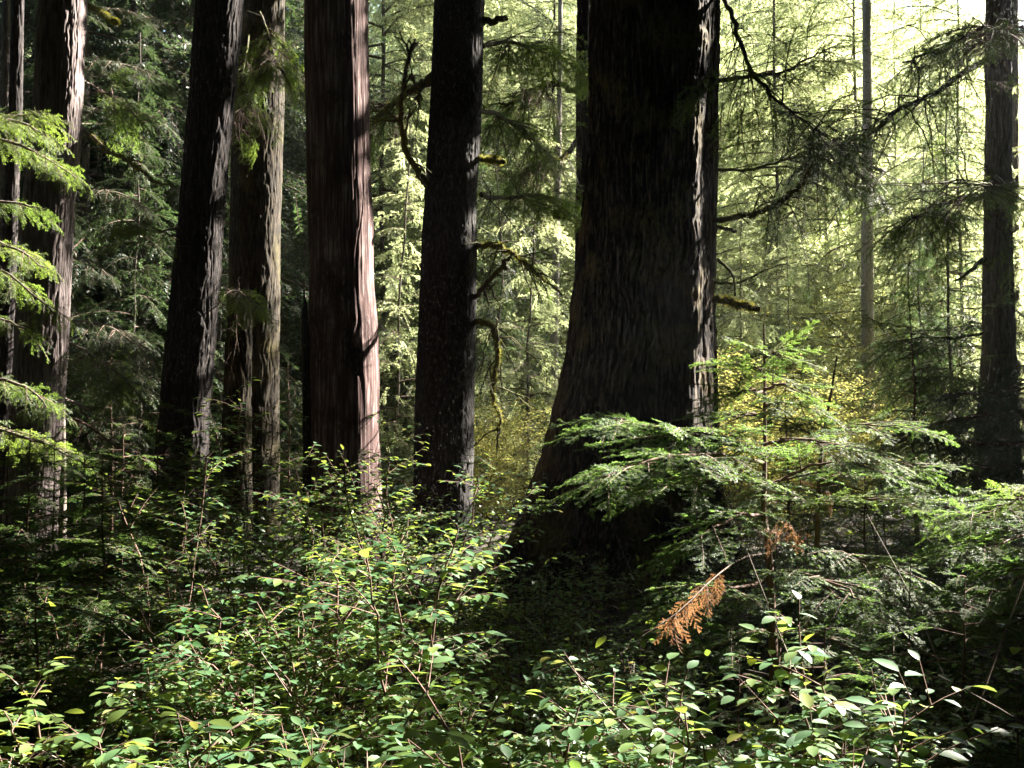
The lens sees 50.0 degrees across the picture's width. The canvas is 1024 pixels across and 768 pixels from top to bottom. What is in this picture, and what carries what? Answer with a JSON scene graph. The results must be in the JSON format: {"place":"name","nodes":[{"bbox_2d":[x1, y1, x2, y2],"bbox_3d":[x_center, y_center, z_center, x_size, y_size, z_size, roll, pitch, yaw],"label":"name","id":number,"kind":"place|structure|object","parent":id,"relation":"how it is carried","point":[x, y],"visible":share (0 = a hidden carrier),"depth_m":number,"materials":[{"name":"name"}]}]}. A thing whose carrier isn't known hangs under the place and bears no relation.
{"place":"outdoors","nodes":[
{"label":"outdoors","id":0,"kind":"place"},
{"bbox_2d":[0,426,1023,767],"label":"ground","id":1,"kind":"structure","parent":0,"point":[730,706],"depth_m":8.22,"materials":[{"name":"plant"}]},
{"bbox_2d":[0,0,9,248],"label":"slim conifer tree","id":2,"kind":"object","parent":1,"relation":"on","point":[5,55],"visible":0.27,"depth_m":17.10,"materials":[{"name":"grey plant"}]},
{"bbox_2d":[0,429,101,656],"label":"young hemlock","id":3,"kind":"object","parent":1,"relation":"on","point":[6,524],"visible":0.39,"depth_m":7.61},
{"bbox_2d":[0,106,107,489],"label":"hemlock sapling","id":4,"kind":"object","parent":1,"relation":"on","point":[13,144],"visible":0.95,"depth_m":8.92,"materials":[{"name":"plant"}]},
{"bbox_2d":[0,574,127,762],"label":"leafy shrub","id":5,"kind":"object","parent":1,"relation":"on","point":[26,637],"visible":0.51,"depth_m":4.49,"materials":[{"name":"green plant"}]},
{"bbox_2d":[0,550,131,767],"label":"young hemlock","id":6,"kind":"object","parent":1,"relation":"on","point":[101,696],"visible":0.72,"depth_m":3.86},
{"bbox_2d":[0,496,136,767],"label":"young hemlock","id":7,"kind":"object","parent":1,"relation":"on","point":[62,591],"visible":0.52,"depth_m":4.45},
{"bbox_2d":[0,426,137,623],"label":"young hemlock","id":8,"kind":"object","parent":1,"relation":"on","point":[59,501],"visible":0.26,"depth_m":8.41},
{"bbox_2d":[0,12,167,473],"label":"half grown conifer","id":9,"kind":"object","parent":1,"relation":"on","point":[76,305],"visible":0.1,"depth_m":17.32,"materials":[{"name":"green plant"}]},
{"bbox_2d":[0,422,176,745],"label":"young hemlock","id":10,"kind":"object","parent":1,"relation":"on","point":[11,543],"visible":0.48,"depth_m":5.61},
{"bbox_2d":[0,0,177,564],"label":"cedar tree","id":11,"kind":"object","parent":1,"relation":"on","point":[60,81],"visible":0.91,"depth_m":12.55,"materials":[{"name":"brown plant"}]},
{"bbox_2d":[0,410,180,685],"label":"young hemlock","id":12,"kind":"object","parent":1,"relation":"on","point":[78,456],"visible":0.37,"depth_m":7.31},
{"bbox_2d":[0,0,190,528],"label":"conifer tree","id":13,"kind":"object","parent":1,"relation":"on","point":[11,186],"visible":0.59,"depth_m":15.00,"materials":[{"name":"plant"}]},
{"bbox_2d":[4,586,221,767],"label":"young hemlock","id":14,"kind":"object","parent":1,"relation":"on","point":[140,635],"visible":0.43,"depth_m":3.97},
{"bbox_2d":[0,0,227,524],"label":"shaded conifer","id":15,"kind":"object","parent":1,"relation":"on","point":[86,146],"visible":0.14,"depth_m":18.82,"materials":[{"name":"green plant"}]},
{"bbox_2d":[0,646,237,767],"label":"shrub","id":16,"kind":"object","parent":1,"relation":"on","point":[110,701],"visible":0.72,"depth_m":3.00,"materials":[{"name":"green plant"}]},
{"bbox_2d":[21,422,223,610],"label":"young hemlock","id":17,"kind":"object","parent":1,"relation":"on","point":[138,487],"visible":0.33,"depth_m":8.93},
{"bbox_2d":[58,0,187,537],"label":"conifer tree","id":18,"kind":"object","parent":1,"relation":"on","point":[124,203],"visible":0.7,"depth_m":13.88,"materials":[{"name":"plant"}]},
{"bbox_2d":[0,455,248,767],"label":"young hemlock","id":19,"kind":"object","parent":1,"relation":"on","point":[76,575],"visible":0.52,"depth_m":5.14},
{"bbox_2d":[65,29,221,528],"bbox_3d":[-5.713,-1.353,16.580,2.927,7.884,3.476,0,-2,8],"label":"half grown conifer","id":20,"kind":"object","parent":1,"relation":"on","point":[152,305],"visible":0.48,"depth_m":16.32,"materials":[{"name":"green plant"}]},
{"bbox_2d":[0,707,287,767],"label":"broadleaf shrub","id":21,"kind":"object","parent":1,"relation":"on","point":[216,723],"visible":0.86,"depth_m":2.15,"materials":[{"name":"green plant"}]},
{"bbox_2d":[21,0,300,502],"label":"shaded conifer","id":22,"kind":"object","parent":1,"relation":"on","point":[132,7],"visible":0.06,"depth_m":20.79,"materials":[{"name":"green plant"}]},
{"bbox_2d":[37,402,287,741],"bbox_3d":[-1.819,1.008,5.704,1.158,1.816,1.499,0,-2,13],"label":"tall shrub","id":23,"kind":"object","parent":1,"relation":"on","point":[158,513],"visible":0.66,"depth_m":5.81,"materials":[{"name":"green plant"}]},
{"bbox_2d":[89,0,243,569],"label":"leaning fir tree","id":24,"kind":"object","parent":1,"relation":"on","point":[190,346],"visible":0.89,"depth_m":12.34,"materials":[{"name":"brown plant"}]},
{"bbox_2d":[0,402,332,697],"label":"young hemlock","id":25,"kind":"object","parent":1,"relation":"on","point":[175,520],"visible":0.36,"depth_m":6.37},
{"bbox_2d":[105,414,303,641],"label":"young hemlock","id":26,"kind":"object","parent":1,"relation":"on","point":[262,521],"visible":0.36,"depth_m":8.13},
{"bbox_2d":[23,0,390,502],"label":"shaded conifer","id":27,"kind":"object","parent":1,"relation":"on","point":[184,42],"visible":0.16,"depth_m":19.54,"materials":[{"name":"green plant"}]},
{"bbox_2d":[18,706,403,767],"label":"broadleaf shrub","id":28,"kind":"object","parent":1,"relation":"on","point":[132,746],"visible":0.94,"depth_m":2.21,"materials":[{"name":"green plant"}]},
{"bbox_2d":[125,152,302,511],"bbox_3d":[-4.604,-1.740,18.488,3.876,8.529,3.655,-1,-2,38],"label":"half grown conifer","id":29,"kind":"object","parent":1,"relation":"on","point":[218,371],"visible":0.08,"depth_m":18.46,"materials":[{"name":"green plant"}]},
{"bbox_2d":[70,520,364,767],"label":"tall shrub","id":30,"kind":"object","parent":1,"relation":"on","point":[189,557],"visible":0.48,"depth_m":4.59,"materials":[{"name":"green plant"}]},
{"bbox_2d":[218,278,252,555],"bbox_3d":[-3.564,0.476,14.189,0.462,3.689,0.465,0,-2,0],"label":"broken stump","id":31,"kind":"object","parent":1,"relation":"on","point":[241,365],"visible":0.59,"depth_m":14.06,"materials":[{"name":"brown wood"}]},
{"bbox_2d":[30,515,455,767],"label":"leafy shrub","id":32,"kind":"object","parent":1,"relation":"on","point":[192,709],"visible":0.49,"depth_m":3.58,"materials":[{"name":"green plant"}]},
{"bbox_2d":[185,0,305,539],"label":"fir tree","id":33,"kind":"object","parent":1,"relation":"on","point":[264,80],"visible":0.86,"depth_m":15.23,"materials":[{"name":"brown plant"}]},
{"bbox_2d":[123,377,381,700],"bbox_3d":[-1.658,0.958,6.546,1.261,1.984,1.552,1,-2,-34],"label":"tall shrub","id":34,"kind":"object","parent":1,"relation":"on","point":[229,506],"visible":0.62,"depth_m":6.53,"materials":[{"name":"green plant"}]},
{"bbox_2d":[147,491,381,757],"bbox_3d":[-1.107,1.214,5.115,0.835,1.432,1.181,-1,-2,19],"label":"tall shrub","id":35,"kind":"object","parent":1,"relation":"on","point":[279,589],"visible":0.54,"depth_m":5.06,"materials":[{"name":"green plant"}]},
{"bbox_2d":[148,687,380,767],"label":"leafy shrub","id":36,"kind":"object","parent":1,"relation":"on","point":[321,734],"visible":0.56,"depth_m":2.99,"materials":[{"name":"green plant"}]},
{"bbox_2d":[121,0,414,473],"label":"shaded conifer","id":37,"kind":"object","parent":1,"relation":"on","point":[297,160],"visible":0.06,"depth_m":22.86,"materials":[{"name":"green plant"}]},
{"bbox_2d":[154,706,400,767],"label":"broadleaf shrub","id":38,"kind":"object","parent":1,"relation":"on","point":[248,755],"visible":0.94,"depth_m":2.05,"materials":[{"name":"green plant"}]},
{"bbox_2d":[127,572,431,767],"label":"leafy shrub","id":39,"kind":"object","parent":1,"relation":"on","point":[204,703],"visible":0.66,"depth_m":3.32,"materials":[{"name":"green plant"}]},
{"bbox_2d":[217,442,452,756],"bbox_3d":[-0.860,1.126,5.623,1.045,1.637,1.352,-1,-2,23],"label":"tall shrub","id":40,"kind":"object","parent":1,"relation":"on","point":[326,541],"visible":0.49,"depth_m":5.43,"materials":[{"name":"green plant"}]},
{"bbox_2d":[301,0,387,584],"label":"redwood tree","id":41,"kind":"object","parent":1,"relation":"on","point":[340,368],"visible":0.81,"depth_m":11.26,"materials":[{"name":"brown wood"}]},
{"bbox_2d":[248,413,504,763],"bbox_3d":[-0.599,1.041,5.393,1.141,1.795,1.404,1,-2,-25],"label":"tall shrub","id":42,"kind":"object","parent":1,"relation":"on","point":[387,512],"visible":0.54,"depth_m":5.30,"materials":[{"name":"green plant"}]},
{"bbox_2d":[281,96,497,522],"bbox_3d":[-1.808,-1.043,18.040,3.152,7.589,3.208,-2,-2,44],"label":"half grown conifer","id":43,"kind":"object","parent":1,"relation":"on","point":[397,307],"visible":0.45,"depth_m":18.04,"materials":[{"name":"green plant"}]},
{"bbox_2d":[224,0,563,489],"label":"sunlit conifer","id":44,"kind":"object","parent":1,"relation":"on","point":[415,8],"visible":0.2,"depth_m":23.98,"materials":[{"name":"green plant"}]},
{"bbox_2d":[207,522,615,767],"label":"leafy shrub","id":45,"kind":"object","parent":1,"relation":"on","point":[453,567],"visible":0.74,"depth_m":3.25,"materials":[{"name":"green plant"}]},
{"bbox_2d":[277,692,545,767],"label":"leafy shrub","id":46,"kind":"object","parent":1,"relation":"on","point":[372,708],"visible":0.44,"depth_m":3.07,"materials":[{"name":"green plant"}]},
{"bbox_2d":[319,449,525,682],"bbox_3d":[-0.641,1.174,6.920,1.132,1.506,1.265,-1,-2,26],"label":"tall shrub","id":47,"kind":"object","parent":1,"relation":"on","point":[437,535],"visible":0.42,"depth_m":7.02,"materials":[{"name":"green plant"}]},
{"bbox_2d":[281,0,575,497],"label":"sunlit conifer","id":48,"kind":"object","parent":1,"relation":"on","point":[512,12],"visible":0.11,"depth_m":25.81,"materials":[{"name":"green plant"}]},
{"bbox_2d":[295,447,570,724],"bbox_3d":[-0.314,1.120,5.813,1.198,1.595,1.340,-1,-2,35],"label":"tall shrub","id":49,"kind":"object","parent":1,"relation":"on","point":[397,521],"visible":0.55,"depth_m":5.71,"materials":[{"name":"green plant"}]},
{"bbox_2d":[405,580,526,743],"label":"tall shrub","id":50,"kind":"object","parent":1,"relation":"on","point":[466,629],"visible":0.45,"depth_m":5.17,"materials":[{"name":"green plant"}]},
{"bbox_2d":[382,102,563,508],"bbox_3d":[-0.544,-1.250,19.973,3.572,7.860,3.368,0,-2,14],"label":"half grown conifer","id":51,"kind":"object","parent":1,"relation":"on","point":[498,312],"visible":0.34,"depth_m":19.92,"materials":[{"name":"green plant"}]},
{"bbox_2d":[373,0,576,474],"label":"sunlit conifer","id":52,"kind":"object","parent":1,"relation":"on","point":[520,29],"visible":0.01,"depth_m":30.25,"materials":[{"name":"green plant"}]},
{"bbox_2d":[343,631,608,767],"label":"leafy shrub","id":53,"kind":"object","parent":1,"relation":"on","point":[453,715],"visible":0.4,"depth_m":3.33,"materials":[{"name":"green plant"}]},
{"bbox_2d":[370,0,588,552],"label":"hemlock tree","id":54,"kind":"object","parent":1,"relation":"on","point":[449,321],"visible":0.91,"depth_m":12.82,"materials":[{"name":"brown plant"}]},
{"bbox_2d":[0,465,1023,767],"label":"ground cover","id":55,"kind":"object","parent":1,"relation":"on","point":[712,705],"visible":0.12,"depth_m":6.27,"materials":[{"name":"green plant"}]},
{"bbox_2d":[0,496,1023,767],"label":"dead twigs","id":56,"kind":"object","parent":1,"relation":"on","point":[610,646],"visible":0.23,"depth_m":4.96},
{"bbox_2d":[473,397,553,522],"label":"autumn bush","id":57,"kind":"object","parent":1,"relation":"on","point":[516,463],"visible":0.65,"depth_m":15.94,"materials":[{"name":"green plant"}]},
{"bbox_2d":[473,127,574,519],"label":"half grown conifer","id":58,"kind":"object","parent":1,"relation":"on","point":[508,377],"visible":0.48,"depth_m":18.48,"materials":[{"name":"green plant"}]},
{"bbox_2d":[476,0,576,488],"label":"sunlit conifer","id":59,"kind":"object","parent":1,"relation":"on","point":[570,3],"visible":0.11,"depth_m":26.80,"materials":[{"name":"green plant"}]},
{"bbox_2d":[416,551,641,746],"bbox_3d":[0.141,1.373,5.572,1.062,1.030,0.752,-1,-2,23],"label":"leafy shrub","id":60,"kind":"object","parent":1,"relation":"on","point":[510,606],"visible":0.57,"depth_m":5.53,"materials":[{"name":"green plant"}]},
{"bbox_2d":[481,0,589,262],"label":"dark fir tree","id":61,"kind":"object","parent":1,"relation":"on","point":[579,142],"visible":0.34,"depth_m":15.62,"materials":[{"name":"green plant"}]},
{"bbox_2d":[446,608,624,767],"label":"leafy shrub","id":62,"kind":"object","parent":1,"relation":"on","point":[521,725],"visible":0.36,"depth_m":4.40,"materials":[{"name":"green plant"}]},
{"bbox_2d":[370,645,708,767],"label":"broadleaf shrub","id":63,"kind":"object","parent":1,"relation":"on","point":[573,732],"visible":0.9,"depth_m":2.33,"materials":[{"name":"green plant"}]},
{"bbox_2d":[516,0,575,424],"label":"pale fir tree","id":64,"kind":"object","parent":1,"relation":"on","point":[553,339],"visible":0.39,"depth_m":23.02,"materials":[{"name":"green plant"}]},
{"bbox_2d":[402,653,714,767],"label":"broadleaf shrub","id":65,"kind":"object","parent":1,"relation":"on","point":[677,748],"visible":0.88,"depth_m":2.32,"materials":[{"name":"green plant"}]},
{"bbox_2d":[508,550,633,755],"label":"tall shrub","id":66,"kind":"object","parent":1,"relation":"on","point":[572,608],"visible":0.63,"depth_m":5.09,"materials":[{"name":"green plant"}]},
{"bbox_2d":[481,650,693,767],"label":"leafy shrub","id":67,"kind":"object","parent":1,"relation":"on","point":[609,739],"visible":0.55,"depth_m":3.23,"materials":[{"name":"green plant"}]},
{"bbox_2d":[525,643,682,767],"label":"leafy shrub","id":68,"kind":"object","parent":1,"relation":"on","point":[560,678],"visible":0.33,"depth_m":4.06,"materials":[{"name":"green plant"}]},
{"bbox_2d":[519,660,720,767],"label":"broadleaf shrub","id":69,"kind":"object","parent":1,"relation":"on","point":[641,709],"visible":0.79,"depth_m":2.54,"materials":[{"name":"green plant"}]},
{"bbox_2d":[546,627,735,767],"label":"leafy shrub","id":70,"kind":"object","parent":1,"relation":"on","point":[630,674],"visible":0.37,"depth_m":4.08,"materials":[{"name":"green plant"}]},
{"bbox_2d":[467,0,903,610],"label":"giant fir tree","id":71,"kind":"object","parent":1,"relation":"on","point":[641,332],"visible":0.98,"depth_m":10.39,"materials":[{"name":"brown plant"}]},
{"bbox_2d":[608,530,800,732],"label":"young hemlock","id":72,"kind":"object","parent":1,"relation":"on","point":[644,599],"visible":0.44,"depth_m":6.39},
{"bbox_2d":[640,470,807,677],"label":"tall shrub","id":73,"kind":"object","parent":1,"relation":"on","point":[735,550],"visible":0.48,"depth_m":7.31,"materials":[{"name":"green plant"}]},
{"bbox_2d":[529,320,937,752],"bbox_3d":[0.843,0.759,4.436,1.863,2.134,1.406,1,-2,-28],"label":"hemlock sapling","id":74,"kind":"object","parent":1,"relation":"on","point":[671,456],"visible":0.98,"depth_m":4.43,"materials":[{"name":"plant"}]},
{"bbox_2d":[716,204,810,496],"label":"half grown conifer","id":75,"kind":"object","parent":1,"relation":"on","point":[740,326],"visible":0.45,"depth_m":21.16,"materials":[{"name":"green plant"}]},
{"bbox_2d":[715,2,819,457],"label":"sunlit conifer","id":76,"kind":"object","parent":1,"relation":"on","point":[723,54],"visible":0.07,"depth_m":32.91,"materials":[{"name":"green plant"}]},
{"bbox_2d":[641,624,908,767],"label":"broadleaf shrub","id":77,"kind":"object","parent":1,"relation":"on","point":[870,760],"visible":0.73,"depth_m":2.54,"materials":[{"name":"green plant"}]},
{"bbox_2d":[717,334,839,539],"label":"autumn bush","id":78,"kind":"object","parent":1,"relation":"on","point":[726,450],"visible":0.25,"depth_m":14.76,"materials":[{"name":"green plant"}]},
{"bbox_2d":[705,451,862,630],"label":"tall shrub","id":79,"kind":"object","parent":1,"relation":"on","point":[786,540],"visible":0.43,"depth_m":8.45,"materials":[{"name":"green plant"}]},
{"bbox_2d":[732,217,856,489],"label":"half grown conifer","id":80,"kind":"object","parent":1,"relation":"on","point":[788,294],"visible":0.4,"depth_m":24.14,"materials":[{"name":"green plant"}]},
{"bbox_2d":[715,0,890,462],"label":"sunlit conifer","id":81,"kind":"object","parent":1,"relation":"on","point":[772,183],"visible":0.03,"depth_m":33.24,"materials":[{"name":"green plant"}]},
{"bbox_2d":[715,0,914,484],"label":"sunlit conifer","id":82,"kind":"object","parent":1,"relation":"on","point":[762,316],"visible":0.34,"depth_m":28.93,"materials":[{"name":"green plant"}]},
{"bbox_2d":[720,0,920,474],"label":"sunlit conifer","id":83,"kind":"object","parent":1,"relation":"on","point":[852,277],"visible":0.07,"depth_m":30.43,"materials":[{"name":"green plant"}]},
{"bbox_2d":[715,356,972,760],"bbox_3d":[1.509,0.869,5.159,1.168,2.072,1.242,0,-2,0],"label":"hemlock sapling","id":84,"kind":"object","parent":1,"relation":"on","point":[835,499],"visible":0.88,"depth_m":5.00,"materials":[{"name":"plant"}]},
{"bbox_2d":[752,626,937,767],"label":"shrub","id":85,"kind":"object","parent":1,"relation":"on","point":[844,630],"visible":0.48,"depth_m":3.65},
{"bbox_2d":[716,0,982,481],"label":"sunlit conifer","id":86,"kind":"object","parent":1,"relation":"on","point":[829,23],"visible":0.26,"depth_m":28.06,"materials":[{"name":"green plant"}]},
{"bbox_2d":[719,445,979,666],"bbox_3d":[2.276,1.171,7.161,1.778,1.569,1.195,0,-2,-4],"label":"young hemlock","id":87,"kind":"object","parent":1,"relation":"on","point":[826,524],"visible":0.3,"depth_m":7.10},
{"bbox_2d":[698,590,1023,767],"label":"broadleaf shrub","id":88,"kind":"object","parent":1,"relation":"on","point":[762,758],"visible":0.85,"depth_m":2.54,"materials":[{"name":"green plant"}]},
{"bbox_2d":[719,0,1022,500],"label":"pale fir tree","id":89,"kind":"object","parent":1,"relation":"on","point":[867,289],"visible":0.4,"depth_m":21.88,"materials":[{"name":"green plant"}]},
{"bbox_2d":[811,0,976,483],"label":"sunlit conifer","id":90,"kind":"object","parent":1,"relation":"on","point":[884,72],"visible":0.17,"depth_m":26.16,"materials":[{"name":"green plant"}]},
{"bbox_2d":[769,0,1023,530],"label":"brown fir tree","id":91,"kind":"object","parent":1,"relation":"on","point":[997,30],"visible":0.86,"depth_m":14.38,"materials":[{"name":"green plant"}]},
{"bbox_2d":[792,554,1020,767],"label":"young hemlock","id":92,"kind":"object","parent":1,"relation":"on","point":[867,693],"visible":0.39,"depth_m":4.35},
{"bbox_2d":[831,272,982,553],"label":"slim sapling","id":93,"kind":"object","parent":1,"relation":"on","point":[914,402],"visible":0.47,"depth_m":13.99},
{"bbox_2d":[842,0,983,492],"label":"sunlit conifer","id":94,"kind":"object","parent":1,"relation":"on","point":[910,146],"visible":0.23,"depth_m":24.12,"materials":[{"name":"green plant"}]},
{"bbox_2d":[846,143,979,506],"bbox_3d":[7.742,-0.931,20.092,3.183,7.004,3.001,0,-2,16],"label":"half grown conifer","id":95,"kind":"object","parent":1,"relation":"on","point":[916,289],"visible":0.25,"depth_m":20.04,"materials":[{"name":"green plant"}]},
{"bbox_2d":[826,651,1020,767],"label":"leafy shrub","id":96,"kind":"object","parent":1,"relation":"on","point":[933,750],"visible":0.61,"depth_m":3.46,"materials":[{"name":"green plant"}]},
{"bbox_2d":[831,70,1023,520],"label":"half grown conifer","id":97,"kind":"object","parent":1,"relation":"on","point":[948,308],"visible":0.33,"depth_m":17.11,"materials":[{"name":"green plant"}]},
{"bbox_2d":[837,570,1023,767],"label":"young hemlock","id":98,"kind":"object","parent":1,"relation":"on","point":[989,623],"visible":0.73,"depth_m":3.88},
{"bbox_2d":[844,0,1023,501],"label":"sunlit conifer","id":99,"kind":"object","parent":1,"relation":"on","point":[979,132],"visible":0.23,"depth_m":22.99,"materials":[{"name":"green plant"}]},
{"bbox_2d":[847,456,1023,692],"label":"young hemlock","id":100,"kind":"object","parent":1,"relation":"on","point":[951,629],"visible":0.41,"depth_m":6.24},
{"bbox_2d":[867,359,1023,519],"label":"hemlock sapling","id":101,"kind":"object","parent":1,"relation":"on","point":[1015,450],"visible":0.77,"depth_m":9.46,"materials":[{"name":"plant"}]},
{"bbox_2d":[899,479,1023,655],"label":"hemlock sapling","id":102,"kind":"object","parent":1,"relation":"on","point":[1011,505],"visible":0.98,"depth_m":4.41,"materials":[{"name":"plant"}]},
{"bbox_2d":[1011,0,1023,476],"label":"brown fir tree","id":103,"kind":"object","parent":1,"relation":"on","point":[1015,108],"visible":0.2,"depth_m":21.06,"materials":[{"name":"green plant"}]},
{"bbox_2d":[303,0,1023,310],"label":"hillside","id":104,"kind":"structure","parent":0,"point":[724,66],"depth_m":128.05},
{"bbox_2d":[24,0,1023,376],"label":"hillside forest","id":105,"kind":"object","parent":104,"relation":"on","point":[830,64],"visible":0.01,"depth_m":113.81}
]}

